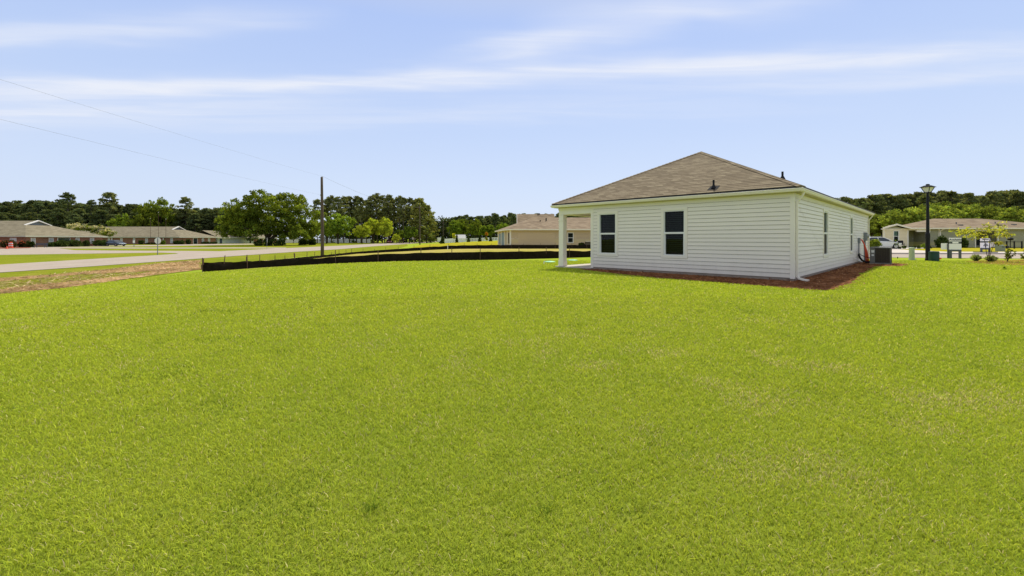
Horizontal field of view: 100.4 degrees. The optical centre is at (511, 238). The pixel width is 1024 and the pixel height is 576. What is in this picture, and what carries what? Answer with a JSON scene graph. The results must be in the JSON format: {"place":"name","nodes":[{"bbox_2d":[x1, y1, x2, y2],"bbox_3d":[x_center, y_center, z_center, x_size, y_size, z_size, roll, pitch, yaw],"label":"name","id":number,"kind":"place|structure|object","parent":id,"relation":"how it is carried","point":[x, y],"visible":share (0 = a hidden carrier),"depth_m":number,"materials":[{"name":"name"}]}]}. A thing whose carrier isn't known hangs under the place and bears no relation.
{"place":"outdoors","nodes":[
{"label":"outdoors","id":0,"kind":"place"},
{"bbox_2d":[0,260,201,293],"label":"ditch bank","id":1,"kind":"structure","parent":0,"point":[99,279],"depth_m":19.37,"materials":[{"name":"soil"}]},
{"bbox_2d":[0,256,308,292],"bbox_3d":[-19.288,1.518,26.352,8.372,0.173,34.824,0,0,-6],"label":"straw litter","id":2,"kind":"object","parent":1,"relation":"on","point":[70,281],"visible":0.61,"depth_m":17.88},
{"bbox_2d":[0,247,214,254],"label":"driveway","id":3,"kind":"structure","parent":0,"point":[32,250],"depth_m":56.99,"materials":[{"name":"concrete"}]},
{"bbox_2d":[73,244,247,246],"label":"parking","id":4,"kind":"structure","parent":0,"point":[168,245],"depth_m":113.13,"materials":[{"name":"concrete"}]},
{"bbox_2d":[59,247,276,248],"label":"drive","id":5,"kind":"structure","parent":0,"point":[166,248],"depth_m":84.30,"materials":[{"name":"concrete"}]},
{"bbox_2d":[0,242,406,288],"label":"verge","id":6,"kind":"structure","parent":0,"point":[17,259],"depth_m":39.84,"materials":[{"name":"green plant"}]},
{"bbox_2d":[0,201,16,213],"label":"pine tree","id":7,"kind":"object","parent":6,"relation":"on","point":[6,206],"visible":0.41,"depth_m":189.16,"materials":[{"name":"green plant"}]},
{"bbox_2d":[17,213,35,220],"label":"pine tree","id":8,"kind":"object","parent":6,"relation":"on","point":[26,217],"visible":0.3,"depth_m":170.78,"materials":[{"name":"green plant"}]},
{"bbox_2d":[37,209,54,223],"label":"pine tree","id":9,"kind":"object","parent":6,"relation":"on","point":[42,218],"visible":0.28,"depth_m":174.02,"materials":[{"name":"green plant"}]},
{"bbox_2d":[0,220,107,246],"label":"brick building","id":10,"kind":"structure","parent":6,"relation":"on","point":[38,231],"depth_m":95.39,"materials":[{"name":"brown brick"}]},
{"bbox_2d":[43,208,67,226],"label":"pine tree","id":11,"kind":"object","parent":6,"relation":"on","point":[57,220],"visible":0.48,"depth_m":169.37,"materials":[{"name":"green plant"}]},
{"bbox_2d":[51,192,82,212],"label":"pine tree","id":12,"kind":"object","parent":6,"relation":"on","point":[67,196],"visible":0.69,"depth_m":184.41,"materials":[{"name":"green plant"}]},
{"bbox_2d":[61,214,86,228],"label":"pine tree","id":13,"kind":"object","parent":6,"relation":"on","point":[73,218],"visible":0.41,"depth_m":166.02,"materials":[{"name":"green plant"}]},
{"bbox_2d":[61,208,89,227],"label":"pine tree","id":14,"kind":"object","parent":6,"relation":"on","point":[81,212],"visible":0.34,"depth_m":174.73,"materials":[{"name":"green plant"}]},
{"bbox_2d":[83,200,99,215],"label":"pine tree","id":15,"kind":"object","parent":6,"relation":"on","point":[91,203],"visible":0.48,"depth_m":185.29,"materials":[{"name":"green plant"}]},
{"bbox_2d":[66,222,117,236],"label":"flowering tree","id":16,"kind":"object","parent":6,"relation":"on","point":[98,230],"visible":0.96,"depth_m":115.73,"materials":[{"name":"beige plant"}]},
{"bbox_2d":[88,209,108,226],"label":"pine tree","id":17,"kind":"object","parent":6,"relation":"on","point":[98,212],"visible":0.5,"depth_m":170.79,"materials":[{"name":"green plant"}]},
{"bbox_2d":[97,192,118,213],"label":"pine tree","id":18,"kind":"object","parent":6,"relation":"on","point":[109,203],"visible":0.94,"depth_m":178.83,"materials":[{"name":"green plant"}]},
{"bbox_2d":[106,213,131,226],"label":"broadleaf tree","id":19,"kind":"object","parent":6,"relation":"on","point":[120,221],"visible":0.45,"depth_m":154.03,"materials":[{"name":"green plant"}]},
{"bbox_2d":[128,206,159,226],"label":"broadleaf tree","id":20,"kind":"object","parent":6,"relation":"on","point":[143,217],"visible":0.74,"depth_m":155.91,"materials":[{"name":"green plant"}]},
{"bbox_2d":[70,226,218,243],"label":"brick building","id":21,"kind":"structure","parent":6,"relation":"on","point":[130,235],"depth_m":139.73,"materials":[{"name":"brown brick"}]},
{"bbox_2d":[138,197,176,226],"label":"broadleaf tree","id":22,"kind":"object","parent":6,"relation":"on","point":[166,218],"visible":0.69,"depth_m":163.54,"materials":[{"name":"green plant"}]},
{"bbox_2d":[171,209,196,229],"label":"pine tree","id":23,"kind":"object","parent":6,"relation":"on","point":[180,223],"visible":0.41,"depth_m":168.44,"materials":[{"name":"green plant"}]},
{"bbox_2d":[173,197,196,224],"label":"pine tree","id":24,"kind":"object","parent":6,"relation":"on","point":[186,206],"visible":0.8,"depth_m":169.22,"materials":[{"name":"green plant"}]},
{"bbox_2d":[184,213,205,231],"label":"pine tree","id":25,"kind":"object","parent":6,"relation":"on","point":[192,219],"visible":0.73,"depth_m":166.43,"materials":[{"name":"green plant"}]},
{"bbox_2d":[186,213,209,231],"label":"pine tree","id":26,"kind":"object","parent":6,"relation":"on","point":[202,217],"visible":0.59,"depth_m":167.90,"materials":[{"name":"green plant"}]},
{"bbox_2d":[204,209,220,230],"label":"pine tree","id":27,"kind":"object","parent":6,"relation":"on","point":[211,215],"visible":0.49,"depth_m":170.45,"materials":[{"name":"green plant"}]},
{"bbox_2d":[197,230,276,243],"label":"pale building","id":28,"kind":"structure","parent":6,"relation":"on","point":[231,239],"depth_m":161.86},
{"bbox_2d":[212,189,326,245],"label":"oak tree","id":29,"kind":"object","parent":6,"relation":"on","point":[285,220],"visible":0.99,"depth_m":109.29,"materials":[{"name":"green plant"}]},
{"bbox_2d":[253,238,285,245],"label":"hedge","id":30,"kind":"object","parent":6,"relation":"on","point":[268,242],"visible":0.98,"depth_m":106.76,"materials":[{"name":"green plant"}]},
{"bbox_2d":[309,199,325,242],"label":"pine tree","id":31,"kind":"object","parent":6,"relation":"on","point":[316,202],"visible":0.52,"depth_m":175.19,"materials":[{"name":"green plant"}]},
{"bbox_2d":[278,239,369,242],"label":"white fence","id":32,"kind":"object","parent":6,"relation":"on","point":[329,240],"visible":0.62,"depth_m":187.30,"materials":[{"name":"paint"}]},
{"bbox_2d":[349,196,362,242],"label":"pine tree","id":33,"kind":"object","parent":6,"relation":"on","point":[354,208],"visible":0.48,"depth_m":185.64,"materials":[{"name":"green plant"}]},
{"bbox_2d":[364,195,378,242],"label":"pine tree","id":34,"kind":"object","parent":6,"relation":"on","point":[370,198],"visible":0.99,"depth_m":170.08,"materials":[{"name":"green plant"}]},
{"bbox_2d":[363,218,379,242],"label":"broadleaf tree","id":35,"kind":"object","parent":6,"relation":"on","point":[371,223],"visible":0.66,"depth_m":158.36,"materials":[{"name":"green plant"}]},
{"bbox_2d":[368,193,385,242],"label":"pine tree","id":36,"kind":"object","parent":6,"relation":"on","point":[377,196],"visible":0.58,"depth_m":175.19,"materials":[{"name":"green plant"}]},
{"bbox_2d":[318,224,436,242],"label":"roadside undergrowth","id":37,"kind":"object","parent":6,"relation":"on","point":[352,236],"visible":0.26,"depth_m":189.53,"materials":[{"name":"green plant"}]},
{"bbox_2d":[377,217,393,237],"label":"broadleaf tree","id":38,"kind":"object","parent":6,"relation":"on","point":[385,227],"visible":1,"depth_m":154.79,"materials":[{"name":"green plant"}]},
{"bbox_2d":[390,195,407,242],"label":"pine tree","id":39,"kind":"object","parent":6,"relation":"on","point":[398,199],"visible":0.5,"depth_m":174.18,"materials":[{"name":"green plant"}]},
{"bbox_2d":[395,197,409,242],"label":"pine tree","id":40,"kind":"object","parent":6,"relation":"on","point":[403,214],"visible":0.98,"depth_m":170.24,"materials":[{"name":"green plant"}]},
{"bbox_2d":[402,226,417,242],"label":"broadleaf tree","id":41,"kind":"object","parent":6,"relation":"on","point":[409,233],"visible":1,"depth_m":157.28,"materials":[{"name":"green plant"}]},
{"bbox_2d":[0,241,435,271],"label":"road","id":42,"kind":"structure","parent":0,"point":[73,263],"depth_m":35.00,"materials":[{"name":"grey asphalt"}]},
{"bbox_2d":[224,249,590,270],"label":"dry field","id":43,"kind":"structure","parent":0,"point":[461,250],"depth_m":44.23,"materials":[{"name":"plant"}]},
{"bbox_2d":[411,241,499,247],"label":"field","id":44,"kind":"structure","parent":0,"point":[466,243],"depth_m":85.72,"materials":[{"name":"green plant"}]},
{"bbox_2d":[517,213,554,222],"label":"gabled house","id":45,"kind":"structure","parent":44,"relation":"on","point":[522,217],"depth_m":82.07,"materials":[{"name":"beige"}]},
{"bbox_2d":[495,217,590,244],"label":"tan house","id":46,"kind":"structure","parent":44,"relation":"on","point":[538,231],"depth_m":62.00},
{"bbox_2d":[0,260,1023,575],"bbox_3d":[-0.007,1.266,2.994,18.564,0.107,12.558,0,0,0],"label":"lawn","id":47,"kind":"structure","parent":0,"point":[558,509],"depth_m":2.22,"materials":[{"name":"green plant"}]},
{"bbox_2d":[0,239,1023,309],"bbox_3d":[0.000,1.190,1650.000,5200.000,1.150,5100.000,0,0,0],"label":"ground","id":48,"kind":"structure","parent":0,"point":[548,259],"depth_m":12.78,"materials":[{"name":"green plant"}]},
{"bbox_2d":[19,200,39,215],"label":"pine tree","id":49,"kind":"object","parent":48,"relation":"on","point":[28,204],"visible":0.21,"depth_m":188.69,"materials":[{"name":"green plant"}]},
{"bbox_2d":[26,201,49,221],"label":"pine tree","id":50,"kind":"object","parent":48,"relation":"on","point":[38,207],"visible":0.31,"depth_m":187.48,"materials":[{"name":"green plant"}]},
{"bbox_2d":[120,203,135,216],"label":"pine tree","id":51,"kind":"object","parent":48,"relation":"on","point":[128,208],"visible":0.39,"depth_m":181.75,"materials":[{"name":"green plant"}]},
{"bbox_2d":[319,177,323,254],"bbox_3d":[-19.186,-2.200,43.000,0.465,8.271,0.327,0,0,0],"label":"utility pole","id":52,"kind":"object","parent":48,"relation":"on","point":[322,228],"visible":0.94,"depth_m":42.88,"materials":[{"name":"wood"}]},
{"bbox_2d":[324,195,337,242],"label":"pine tree","id":53,"kind":"object","parent":48,"relation":"on","point":[329,199],"visible":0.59,"depth_m":181.47,"materials":[{"name":"green plant"}]},
{"bbox_2d":[330,196,345,216],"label":"pine tree","id":54,"kind":"object","parent":48,"relation":"on","point":[340,209],"visible":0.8,"depth_m":172.29,"materials":[{"name":"green plant"}]},
{"bbox_2d":[324,212,356,243],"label":"broadleaf tree","id":55,"kind":"object","parent":48,"relation":"on","point":[338,225],"visible":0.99,"depth_m":147.91,"materials":[{"name":"green plant"}]},
{"bbox_2d":[335,196,352,242],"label":"pine tree","id":56,"kind":"object","parent":48,"relation":"on","point":[344,199],"visible":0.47,"depth_m":182.38,"materials":[{"name":"green plant"}]},
{"bbox_2d":[352,197,367,242],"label":"pine tree","id":57,"kind":"object","parent":48,"relation":"on","point":[360,207],"visible":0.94,"depth_m":170.71,"materials":[{"name":"green plant"}]},
{"bbox_2d":[352,225,371,243],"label":"broadleaf tree","id":58,"kind":"object","parent":48,"relation":"on","point":[359,233],"visible":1,"depth_m":150.67,"materials":[{"name":"green plant"}]},
{"bbox_2d":[380,194,396,238],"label":"pine tree","id":59,"kind":"object","parent":48,"relation":"on","point":[388,209],"visible":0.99,"depth_m":172.02,"materials":[{"name":"green plant"}]},
{"bbox_2d":[201,243,590,268],"bbox_3d":[-1.560,1.085,45.463,52.085,1.284,23.231,0,0,-39],"label":"silt fence","id":60,"kind":"object","parent":48,"relation":"on","point":[523,246],"visible":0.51,"depth_m":51.94,"materials":[{"name":"black fabric"}]},
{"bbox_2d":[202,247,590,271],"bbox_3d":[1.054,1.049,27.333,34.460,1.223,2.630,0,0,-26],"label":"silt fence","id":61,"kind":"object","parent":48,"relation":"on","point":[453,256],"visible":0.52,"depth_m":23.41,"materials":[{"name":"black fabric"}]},
{"bbox_2d":[407,198,430,242],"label":"pine tree","id":62,"kind":"object","parent":48,"relation":"on","point":[423,214],"visible":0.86,"depth_m":163.97,"materials":[{"name":"green plant"}]},
{"bbox_2d":[417,204,437,242],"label":"pine tree","id":63,"kind":"object","parent":48,"relation":"on","point":[428,234],"visible":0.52,"depth_m":167.98,"materials":[{"name":"green plant"}]},
{"bbox_2d":[446,219,463,235],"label":"broadleaf tree","id":64,"kind":"object","parent":48,"relation":"on","point":[451,228],"visible":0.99,"depth_m":227.92,"materials":[{"name":"green plant"}]},
{"bbox_2d":[455,218,469,234],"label":"broadleaf tree","id":65,"kind":"object","parent":48,"relation":"on","point":[464,230],"visible":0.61,"depth_m":234.31,"materials":[{"name":"green plant"}]},
{"bbox_2d":[434,215,513,241],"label":"treeline undergrowth","id":66,"kind":"object","parent":48,"relation":"on","point":[446,219],"visible":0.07,"depth_m":270.51,"materials":[{"name":"plant"}]},
{"bbox_2d":[467,218,481,240],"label":"broadleaf tree","id":67,"kind":"object","parent":48,"relation":"on","point":[473,228],"visible":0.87,"depth_m":230.26,"materials":[{"name":"green plant"}]},
{"bbox_2d":[478,225,495,236],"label":"broadleaf tree","id":68,"kind":"object","parent":48,"relation":"on","point":[484,229],"visible":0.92,"depth_m":168.73,"materials":[{"name":"green plant"}]},
{"bbox_2d":[489,213,502,239],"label":"pine tree","id":69,"kind":"object","parent":48,"relation":"on","point":[495,219],"visible":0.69,"depth_m":251.58,"materials":[{"name":"green plant"}]},
{"bbox_2d":[550,151,874,281],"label":"white house","id":70,"kind":"structure","parent":48,"relation":"on","point":[701,213],"depth_m":14.69,"materials":[{"name":"plastic"}]},
{"bbox_2d":[597,210,617,255],"bbox_3d":[3.865,-0.210,16.726,0.484,1.744,0.933,0,0,-45],"label":"window","id":71,"kind":"structure","parent":70,"relation":"in","point":[607,221],"depth_m":16.84,"materials":[{"name":"plastic"}]},
{"bbox_2d":[661,207,687,258],"bbox_3d":[5.730,-0.210,14.837,0.484,1.744,0.934,0,0,-45],"label":"window","id":72,"kind":"structure","parent":70,"relation":"in","point":[674,226],"depth_m":14.94,"materials":[{"name":"plastic"}]},
{"bbox_2d":[822,208,828,257],"bbox_3d":[11.174,-0.210,15.565,0.938,1.744,0.484,0,0,-45],"label":"window","id":73,"kind":"structure","parent":70,"relation":"in","point":[825,223],"depth_m":15.64,"materials":[{"name":"plastic"}]},
{"bbox_2d":[849,215,853,253],"bbox_3d":[15.530,-0.210,19.865,0.938,1.744,0.484,0,0,-45],"label":"window","id":74,"kind":"structure","parent":70,"relation":"in","point":[851,218],"depth_m":19.95,"materials":[{"name":"plastic"}]},
{"bbox_2d":[580,262,907,289],"bbox_3d":[12.835,1.203,16.635,18.911,0.001,8.367,0,0,-21],"label":"mulch bed","id":75,"kind":"object","parent":48,"relation":"on","point":[807,284],"visible":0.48,"depth_m":12.97,"materials":[{"name":"brown wood"}]},
{"bbox_2d":[870,247,892,264],"bbox_3d":[17.721,0.792,20.500,0.810,0.845,0.810,0,0,44],"label":"air conditioner","id":76,"kind":"object","parent":75,"relation":"on","point":[881,255],"visible":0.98,"depth_m":20.24,"materials":[{"name":"metal"}]},
{"bbox_2d":[854,197,872,210],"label":"pine tree","id":77,"kind":"object","parent":48,"relation":"on","point":[863,203],"visible":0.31,"depth_m":165.36,"materials":[{"name":"green plant"}]},
{"bbox_2d":[871,194,887,234],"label":"pine tree","id":78,"kind":"object","parent":48,"relation":"on","point":[878,199],"visible":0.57,"depth_m":167.19,"materials":[{"name":"green plant"}]},
{"bbox_2d":[885,195,901,210],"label":"pine tree","id":79,"kind":"object","parent":48,"relation":"on","point":[892,205],"visible":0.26,"depth_m":175.17,"materials":[{"name":"green plant"}]},
{"bbox_2d":[888,194,914,212],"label":"pine tree","id":80,"kind":"object","parent":48,"relation":"on","point":[905,203],"visible":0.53,"depth_m":172.30,"materials":[{"name":"green plant"}]},
{"bbox_2d":[913,194,936,234],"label":"pine tree","id":81,"kind":"object","parent":48,"relation":"on","point":[922,198],"visible":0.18,"depth_m":166.81,"materials":[{"name":"green plant"}]},
{"bbox_2d":[919,184,935,260],"bbox_3d":[22.988,-0.910,23.592,0.510,4.251,0.510,0,0,-17],"label":"street lamp","id":82,"kind":"object","parent":48,"relation":"on","point":[927,189],"visible":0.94,"depth_m":23.54,"materials":[{"name":"black metal"}]},
{"bbox_2d":[928,251,941,260],"bbox_3d":[23.047,0.940,23.309,0.450,0.550,0.450,0,0,0],"label":"utility box","id":83,"kind":"object","parent":48,"relation":"on","point":[933,255],"visible":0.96,"depth_m":23.16,"materials":[{"name":"green plastic"}]},
{"bbox_2d":[941,238,961,257],"bbox_3d":[27.610,0.671,26.811,0.915,1.488,0.175,0,0,25],"label":"lot sign","id":84,"kind":"object","parent":48,"relation":"on","point":[954,244],"visible":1,"depth_m":26.72,"materials":[{"name":"grey wood"}]},
{"bbox_2d":[941,190,962,209],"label":"pine tree","id":85,"kind":"object","parent":48,"relation":"on","point":[949,195],"visible":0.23,"depth_m":170.32,"materials":[{"name":"green plant"}]},
{"bbox_2d":[959,192,982,207],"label":"pine tree","id":86,"kind":"object","parent":48,"relation":"on","point":[970,199],"visible":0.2,"depth_m":164.12,"materials":[{"name":"green plant"}]},
{"bbox_2d":[973,238,997,252],"bbox_3d":[38.722,0.636,34.914,1.500,1.359,0.150,0,0,20],"label":"lot sign","id":87,"kind":"object","parent":48,"relation":"on","point":[982,244],"visible":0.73,"depth_m":34.87,"materials":[{"name":"grey wood"}]},
{"bbox_2d":[985,194,1002,207],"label":"pine tree","id":88,"kind":"object","parent":48,"relation":"on","point":[994,203],"visible":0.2,"depth_m":167.47,"materials":[{"name":"green plant"}]},
{"bbox_2d":[985,190,1006,206],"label":"pine tree","id":89,"kind":"object","parent":48,"relation":"on","point":[999,199],"visible":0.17,"depth_m":171.01,"materials":[{"name":"green plant"}]},
{"bbox_2d":[972,260,1023,264],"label":"mulch ring","id":90,"kind":"object","parent":48,"relation":"on","point":[998,262],"visible":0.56,"depth_m":21.73,"materials":[{"name":"red wood"}]},
{"bbox_2d":[948,221,1014,261],"bbox_3d":[25.015,0.135,22.815,2.873,2.165,1.703,0,0,0],"label":"redbud tree","id":91,"kind":"object","parent":90,"relation":"on","point":[988,229],"visible":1,"depth_m":22.60,"materials":[{"name":"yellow plant"}]},
{"bbox_2d":[1003,191,1023,208],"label":"pine tree","id":92,"kind":"object","parent":48,"relation":"on","point":[1015,197],"visible":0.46,"depth_m":171.41,"materials":[{"name":"green plant"}]},
{"bbox_2d":[0,0,1023,238],"label":"sky","id":93,"kind":"structure","parent":0,"point":[474,108],"materials":[{"name":"blue"}]},
{"bbox_2d":[892,249,941,251],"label":"driveway","id":94,"kind":"structure","parent":0,"point":[898,250],"depth_m":44.08,"materials":[{"name":"concrete"}]},
{"bbox_2d":[870,237,901,248],"bbox_3d":[44.519,0.475,52.000,4.618,1.440,2.020,0,0,3],"label":"white car","id":95,"kind":"object","parent":94,"relation":"on","point":[885,242],"visible":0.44,"depth_m":51.10,"materials":[{"name":"paint"}]},
{"bbox_2d":[892,254,1023,257],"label":"street","id":96,"kind":"structure","parent":0,"point":[945,255],"depth_m":30.98,"materials":[{"name":"grey asphalt"}]},
{"bbox_2d":[896,252,1023,252],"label":"pavement","id":97,"kind":"structure","parent":0,"point":[957,252],"depth_m":35.07,"materials":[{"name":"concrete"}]},
{"bbox_2d":[904,241,1023,251],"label":"yard","id":98,"kind":"structure","parent":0,"point":[977,249],"depth_m":48.74,"materials":[{"name":"green plant"}]},
{"bbox_2d":[869,214,885,236],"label":"broadleaf tree","id":99,"kind":"object","parent":98,"relation":"on","point":[872,219],"visible":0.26,"depth_m":116.22,"materials":[{"name":"green plant"}]},
{"bbox_2d":[877,208,924,228],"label":"broadleaf tree","id":100,"kind":"object","parent":98,"relation":"on","point":[904,217],"visible":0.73,"depth_m":102.84,"materials":[{"name":"green plant"}]},
{"bbox_2d":[905,206,948,234],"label":"broadleaf tree","id":101,"kind":"object","parent":98,"relation":"on","point":[943,216],"visible":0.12,"depth_m":103.51,"materials":[{"name":"green plant"}]},
{"bbox_2d":[918,203,962,218],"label":"broadleaf tree","id":102,"kind":"object","parent":98,"relation":"on","point":[948,212],"visible":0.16,"depth_m":104.96,"materials":[{"name":"green plant"}]},
{"bbox_2d":[934,234,948,247],"bbox_3d":[58.005,0.413,57.551,1.652,2.061,1.653,0,0,0],"label":"shrub","id":103,"kind":"object","parent":98,"relation":"on","point":[939,240],"visible":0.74,"depth_m":57.40,"materials":[{"name":"green plant"}]},
{"bbox_2d":[918,201,978,218],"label":"broadleaf tree","id":104,"kind":"object","parent":98,"relation":"on","point":[943,204],"visible":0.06,"depth_m":112.45,"materials":[{"name":"green plant"}]},
{"bbox_2d":[881,219,1023,247],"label":"house","id":105,"kind":"structure","parent":98,"relation":"on","point":[906,233],"depth_m":59.50,"materials":[{"name":"beige"}]},
{"bbox_2d":[935,203,987,218],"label":"broadleaf tree","id":106,"kind":"object","parent":98,"relation":"on","point":[966,212],"visible":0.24,"depth_m":109.65,"materials":[{"name":"green plant"}]},
{"bbox_2d":[976,206,1000,218],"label":"broadleaf tree","id":107,"kind":"object","parent":98,"relation":"on","point":[990,215],"visible":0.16,"depth_m":109.99,"materials":[{"name":"green plant"}]},
{"bbox_2d":[990,206,1023,222],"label":"broadleaf tree","id":108,"kind":"object","parent":98,"relation":"on","point":[1015,215],"visible":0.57,"depth_m":103.55,"materials":[{"name":"green plant"}]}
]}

